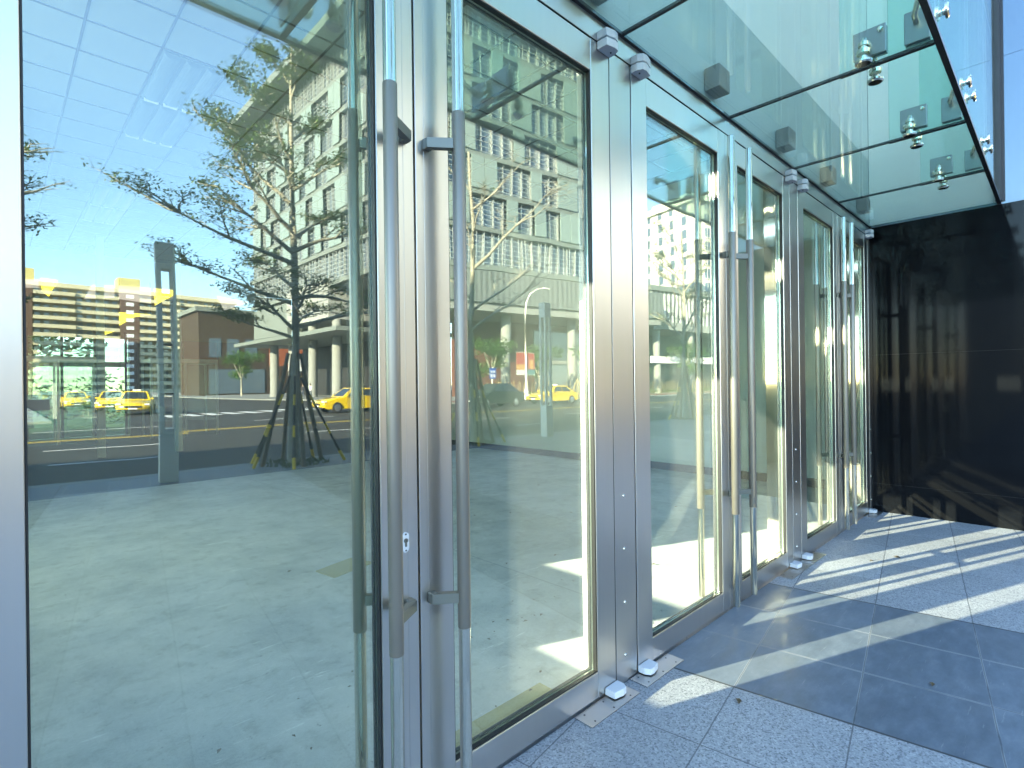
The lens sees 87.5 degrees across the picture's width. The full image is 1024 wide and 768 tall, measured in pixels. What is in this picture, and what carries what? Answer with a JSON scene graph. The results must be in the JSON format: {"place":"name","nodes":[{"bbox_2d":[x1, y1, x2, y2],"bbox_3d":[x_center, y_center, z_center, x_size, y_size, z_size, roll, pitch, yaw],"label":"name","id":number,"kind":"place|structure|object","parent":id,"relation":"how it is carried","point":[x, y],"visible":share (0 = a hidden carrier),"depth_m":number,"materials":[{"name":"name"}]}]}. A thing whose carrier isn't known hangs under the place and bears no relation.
{"place":"outdoors","nodes":[
{"label":"outdoors","id":0,"kind":"place"},
{"bbox_2d":[28,391,124,402],"bbox_3d":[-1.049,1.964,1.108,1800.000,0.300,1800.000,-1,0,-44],"label":"ground","id":1,"kind":"structure","parent":0,"point":[38,395],"depth_m":153.82,"materials":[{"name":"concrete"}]},
{"bbox_2d":[29,401,128,439],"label":"lawn","id":2,"kind":"structure","parent":0,"point":[75,427],"depth_m":23.12,"materials":[{"name":"green plant"}]},
{"bbox_2d":[28,336,107,428],"bbox_3d":[-18.917,-1.424,21.354,4.541,6.549,5.511,-1,0,-44],"label":"street tree","id":3,"kind":"object","parent":2,"relation":"on","point":[34,343],"visible":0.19,"depth_m":21.19,"materials":[{"name":"green plant"}]},
{"bbox_2d":[28,368,128,424],"bbox_3d":[-16.107,0.348,21.539,9.898,2.754,3.467,-1,0,-44],"label":"garden hedge","id":4,"kind":"object","parent":2,"relation":"on","point":[45,386],"visible":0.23,"depth_m":20.67,"materials":[{"name":"green plant"}]},
{"bbox_2d":[33,296,287,391],"label":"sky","id":5,"kind":"structure","parent":0,"point":[114,352],"materials":[{"name":"white"}]},
{"bbox_2d":[27,426,475,501],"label":"road","id":6,"kind":"structure","parent":0,"point":[70,468],"depth_m":11.49,"materials":[{"name":"grey asphalt"}]},
{"bbox_2d":[26,356,95,444],"bbox_3d":[-12.881,0.460,15.116,1.862,2.420,1.360,-1,0,-44],"label":"revolving door","id":7,"kind":"structure","parent":6,"relation":"on","point":[39,405],"depth_m":14.70,"materials":[{"name":"metal"}]},
{"bbox_2d":[95,236,105,457],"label":"lobby column","id":8,"kind":"structure","parent":6,"relation":"on","point":[100,347],"depth_m":11.77,"materials":[{"name":"white paint"}]},
{"bbox_2d":[26,289,291,442],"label":"glazing","id":9,"kind":"structure","parent":6,"relation":"on","point":[264,320],"depth_m":17.26,"materials":[{"name":"ochre yellow plaster"},{"name":"clear glass"},{"name":"satin steel"}]},
{"bbox_2d":[173,247,182,450],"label":"lobby column","id":10,"kind":"structure","parent":6,"relation":"on","point":[177,349],"depth_m":12.80,"materials":[{"name":"grey paint"}]},
{"bbox_2d":[141,358,218,438],"bbox_3d":[-10.689,0.433,17.237,1.862,2.420,1.360,-1,0,-44],"label":"revolving door","id":11,"kind":"structure","parent":6,"relation":"on","point":[166,401],"depth_m":16.83,"materials":[{"name":"metal"}]},
{"bbox_2d":[128,339,293,435],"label":"wall","id":12,"kind":"structure","parent":6,"relation":"on","point":[255,385],"depth_m":18.82,"materials":[{"name":"clear glass"}]},
{"bbox_2d":[292,277,369,434],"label":"side wall","id":13,"kind":"structure","parent":6,"relation":"on","point":[321,360],"depth_m":18.62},
{"bbox_2d":[28,448,868,767],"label":"interior floor","id":14,"kind":"structure","parent":0,"point":[194,624],"depth_m":3.71,"materials":[{"name":"concrete"}]},
{"bbox_2d":[316,558,370,577],"bbox_3d":[-1.395,1.518,4.435,0.262,0.008,0.412,-1,0,32],"label":"scrap board","id":15,"kind":"object","parent":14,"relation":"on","point":[340,568],"visible":0.71,"depth_m":4.37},
{"bbox_2d":[217,506,676,753],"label":"leaf litter","id":16,"kind":"object","parent":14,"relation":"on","point":[540,671],"visible":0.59,"depth_m":3.14,"materials":[{"name":"brown plant"}]},
{"bbox_2d":[455,683,551,746],"bbox_3d":[-0.114,1.502,2.366,0.800,0.006,0.100,-1,0,-44],"label":"floor strip","id":17,"kind":"object","parent":14,"relation":"on","point":[499,713],"visible":0.55,"depth_m":2.45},
{"bbox_2d":[576,55,636,682],"bbox_3d":[0.493,-0.073,2.765,0.188,3.137,0.208,-1,0,-44],"label":"door post","id":18,"kind":"object","parent":14,"relation":"on","point":[622,367],"depth_m":2.70,"materials":[{"name":"metal"}]},
{"bbox_2d":[537,0,873,233],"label":"door header","id":19,"kind":"object","parent":18,"relation":"on","point":[577,17],"depth_m":3.14,"materials":[{"name":"metal"}]},
{"bbox_2d":[0,0,420,767],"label":"entrance door","id":20,"kind":"structure","parent":19,"relation":"attached to","point":[386,146],"depth_m":1.73,"materials":[{"name":"metal"}]},
{"bbox_2d":[411,0,625,767],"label":"entrance door","id":21,"kind":"structure","parent":19,"relation":"attached to","point":[543,28],"depth_m":1.91,"materials":[{"name":"metal"}]},
{"bbox_2d":[629,62,739,674],"bbox_3d":[1.018,-0.081,3.176,1.140,3.128,0.280,-1,0,-44],"label":"entrance door","id":22,"kind":"structure","parent":19,"relation":"attached to","point":[655,103],"depth_m":3.37,"materials":[{"name":"metal"}]},
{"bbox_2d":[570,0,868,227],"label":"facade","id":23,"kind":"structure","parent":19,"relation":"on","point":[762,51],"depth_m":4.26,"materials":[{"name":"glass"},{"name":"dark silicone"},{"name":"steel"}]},
{"bbox_2d":[22,0,708,299],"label":"ceiling","id":24,"kind":"structure","parent":23,"relation":"attached to","point":[245,162],"depth_m":7.24,"materials":[{"name":"tile"}]},
{"bbox_2d":[81,203,124,224],"bbox_3d":[-7.824,-3.234,10.232,0.560,0.050,1.160,-1,0,-44],"label":"ceiling light","id":25,"kind":"object","parent":24,"relation":"attached to","point":[102,214],"visible":0.99,"depth_m":10.18,"materials":[{"name":"white plastic"}]},
{"bbox_2d":[89,184,138,210],"bbox_3d":[-6.989,-3.245,9.369,0.560,0.050,1.160,-1,0,-44],"label":"ceiling light","id":26,"kind":"object","parent":24,"relation":"attached to","point":[112,197],"visible":1,"depth_m":9.29,"materials":[{"name":"white plastic"}]},
{"bbox_2d":[25,246,254,334],"bbox_3d":[-9.953,-2.193,13.855,6.200,2.070,0.272,-1,0,-44],"label":"bulkhead","id":27,"kind":"object","parent":24,"relation":"hanging from","point":[48,271],"visible":0.79,"depth_m":13.82,"materials":[{"name":"white"}]},
{"bbox_2d":[123,98,194,147],"bbox_3d":[-4.486,-3.277,6.782,0.560,0.050,1.160,-1,0,-44],"label":"ceiling light","id":28,"kind":"object","parent":24,"relation":"attached to","point":[161,124],"visible":0.99,"depth_m":6.71,"materials":[{"name":"white plastic"}]},
{"bbox_2d":[141,50,225,115],"bbox_3d":[-3.652,-3.288,5.920,0.560,0.050,1.160,-1,0,-44],"label":"ceiling light","id":29,"kind":"object","parent":24,"relation":"attached to","point":[184,84],"visible":1,"depth_m":5.83,"materials":[{"name":"white plastic"}]},
{"bbox_2d":[204,262,236,271],"bbox_3d":[-8.157,-3.227,14.891,0.560,0.050,1.160,-1,0,-44],"label":"ceiling light","id":30,"kind":"object","parent":24,"relation":"attached to","point":[216,266],"visible":0.9,"depth_m":14.73,"materials":[{"name":"white"}]},
{"bbox_2d":[263,221,309,239],"bbox_3d":[-4.833,-3.271,11.455,0.560,0.050,1.160,-1,0,-44],"label":"ceiling light","id":31,"kind":"object","parent":24,"relation":"attached to","point":[285,230],"visible":1,"depth_m":11.36,"materials":[{"name":"white plastic"}]},
{"bbox_2d":[515,194,577,217],"bbox_3d":[0.660,-3.340,10.092,0.560,0.050,1.160,-1,0,-44],"label":"ceiling light","id":32,"kind":"object","parent":24,"relation":"attached to","point":[549,205],"visible":0.98,"depth_m":10.00,"materials":[{"name":"white plastic"}]},
{"bbox_2d":[591,0,607,5],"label":"lamp box","id":33,"kind":"object","parent":23,"relation":"attached to","point":[598,2],"visible":1,"depth_m":2.53,"materials":[{"name":"grey metal"}]},
{"bbox_2d":[704,63,729,98],"bbox_3d":[1.282,-1.889,3.340,0.150,0.140,0.097,-1,0,-44],"label":"lamp box","id":34,"kind":"object","parent":23,"relation":"attached to","point":[717,80],"visible":1,"depth_m":3.30,"materials":[{"name":"grey metal"}]},
{"bbox_2d":[776,126,795,152],"bbox_3d":[2.132,-1.900,4.163,0.150,0.140,0.097,-1,0,-44],"label":"lamp box","id":35,"kind":"object","parent":23,"relation":"attached to","point":[785,139],"visible":1,"depth_m":4.12,"materials":[{"name":"grey metal"}]},
{"bbox_2d":[572,0,1000,227],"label":"glass canopy","id":36,"kind":"object","parent":23,"relation":"attached to","point":[870,45],"visible":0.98,"depth_m":3.25,"materials":[{"name":"glass"}]},
{"bbox_2d":[929,0,1001,201],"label":"glass fascia","id":37,"kind":"structure","parent":36,"relation":"attached to","point":[969,31],"depth_m":4.17,"materials":[{"name":"glass"}]},
{"bbox_2d":[820,165,836,186],"bbox_3d":[2.906,-1.909,4.912,0.150,0.140,0.097,-1,0,-44],"label":"lamp box","id":38,"kind":"object","parent":23,"relation":"attached to","point":[828,175],"visible":1,"depth_m":4.87,"materials":[{"name":"grey metal"}]},
{"bbox_2d":[856,197,869,214],"bbox_3d":[3.790,-1.919,5.767,0.150,0.140,0.097,-1,0,-44],"label":"lamp box","id":39,"kind":"object","parent":23,"relation":"attached to","point":[863,205],"visible":0.91,"depth_m":5.72,"materials":[{"name":"grey metal"}]},
{"bbox_2d":[727,136,801,599],"bbox_3d":[1.842,-0.091,3.974,1.140,3.128,0.280,-1,0,-44],"label":"entrance door","id":40,"kind":"structure","parent":19,"relation":"attached to","point":[750,168],"depth_m":4.14,"materials":[{"name":"metal"}]},
{"bbox_2d":[797,184,849,559],"bbox_3d":[2.795,-0.102,4.896,1.140,3.128,0.280,-1,0,-44],"label":"entrance door","id":41,"kind":"structure","parent":19,"relation":"attached to","point":[813,209],"depth_m":5.12,"materials":[{"name":"metal"}]},
{"bbox_2d":[822,215,876,530],"bbox_3d":[3.620,-0.112,5.694,1.140,3.128,0.280,-1,0,-44],"label":"entrance door","id":42,"kind":"structure","parent":19,"relation":"attached to","point":[856,238],"depth_m":5.46,"materials":[{"name":"metal"}]},
{"bbox_2d":[449,172,849,491],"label":"lobby side wall","id":43,"kind":"structure","parent":14,"relation":"on","point":[523,323],"depth_m":10.55,"materials":[{"name":"white paint"}]},
{"bbox_2d":[763,183,800,560],"bbox_3d":[2.270,-0.095,4.485,0.188,3.137,0.208,-1,0,-44],"label":"door post","id":44,"kind":"object","parent":14,"relation":"on","point":[771,373],"depth_m":4.45,"materials":[{"name":"metal"}]},
{"bbox_2d":[847,239,872,508],"bbox_3d":[4.017,-0.116,6.176,0.094,3.137,0.208,-1,0,-44],"label":"door post","id":45,"kind":"object","parent":14,"relation":"on","point":[857,373],"depth_m":6.15,"materials":[{"name":"metal"}]},
{"bbox_2d":[503,511,1023,767],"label":"pavement","id":46,"kind":"structure","parent":0,"point":[844,652],"depth_m":2.73,"materials":[{"name":"stone"}]},
{"bbox_2d":[575,686,639,728],"bbox_3d":[0.449,1.493,2.488,0.373,0.006,0.100,-1,0,-44],"label":"floor plate","id":47,"kind":"object","parent":46,"relation":"on","point":[598,712],"visible":0.84,"depth_m":2.46,"materials":[{"name":"metal"}]},
{"bbox_2d":[630,653,683,687],"bbox_3d":[0.761,1.489,2.790,0.363,0.006,0.100,-1,0,-44],"label":"floor plate","id":48,"kind":"object","parent":46,"relation":"on","point":[667,662],"visible":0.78,"depth_m":2.77,"materials":[{"name":"metal"}]},
{"bbox_2d":[778,563,811,579],"bbox_3d":[2.239,1.472,4.220,0.452,0.006,0.100,-1,0,-44],"label":"floor plate","id":49,"kind":"object","parent":46,"relation":"on","point":[791,573],"visible":0.84,"depth_m":4.17,"materials":[{"name":"metal"}]},
{"bbox_2d":[800,552,825,564],"bbox_3d":[2.542,1.468,4.513,0.365,0.006,0.100,-1,0,-44],"label":"floor plate","id":50,"kind":"object","parent":46,"relation":"on","point":[817,556],"visible":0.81,"depth_m":4.49,"materials":[{"name":"metal"}]},
{"bbox_2d":[866,511,882,517],"bbox_3d":[4.035,1.450,5.958,0.340,0.006,0.100,-1,0,-44],"label":"floor plate","id":51,"kind":"object","parent":46,"relation":"on","point":[875,515],"visible":0.77,"depth_m":5.93,"materials":[{"name":"metal"}]},
{"bbox_2d":[866,0,1023,530],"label":"granite wing","id":52,"kind":"structure","parent":46,"relation":"on","point":[946,268],"depth_m":5.66,"materials":[{"name":"black stone"}]}
]}

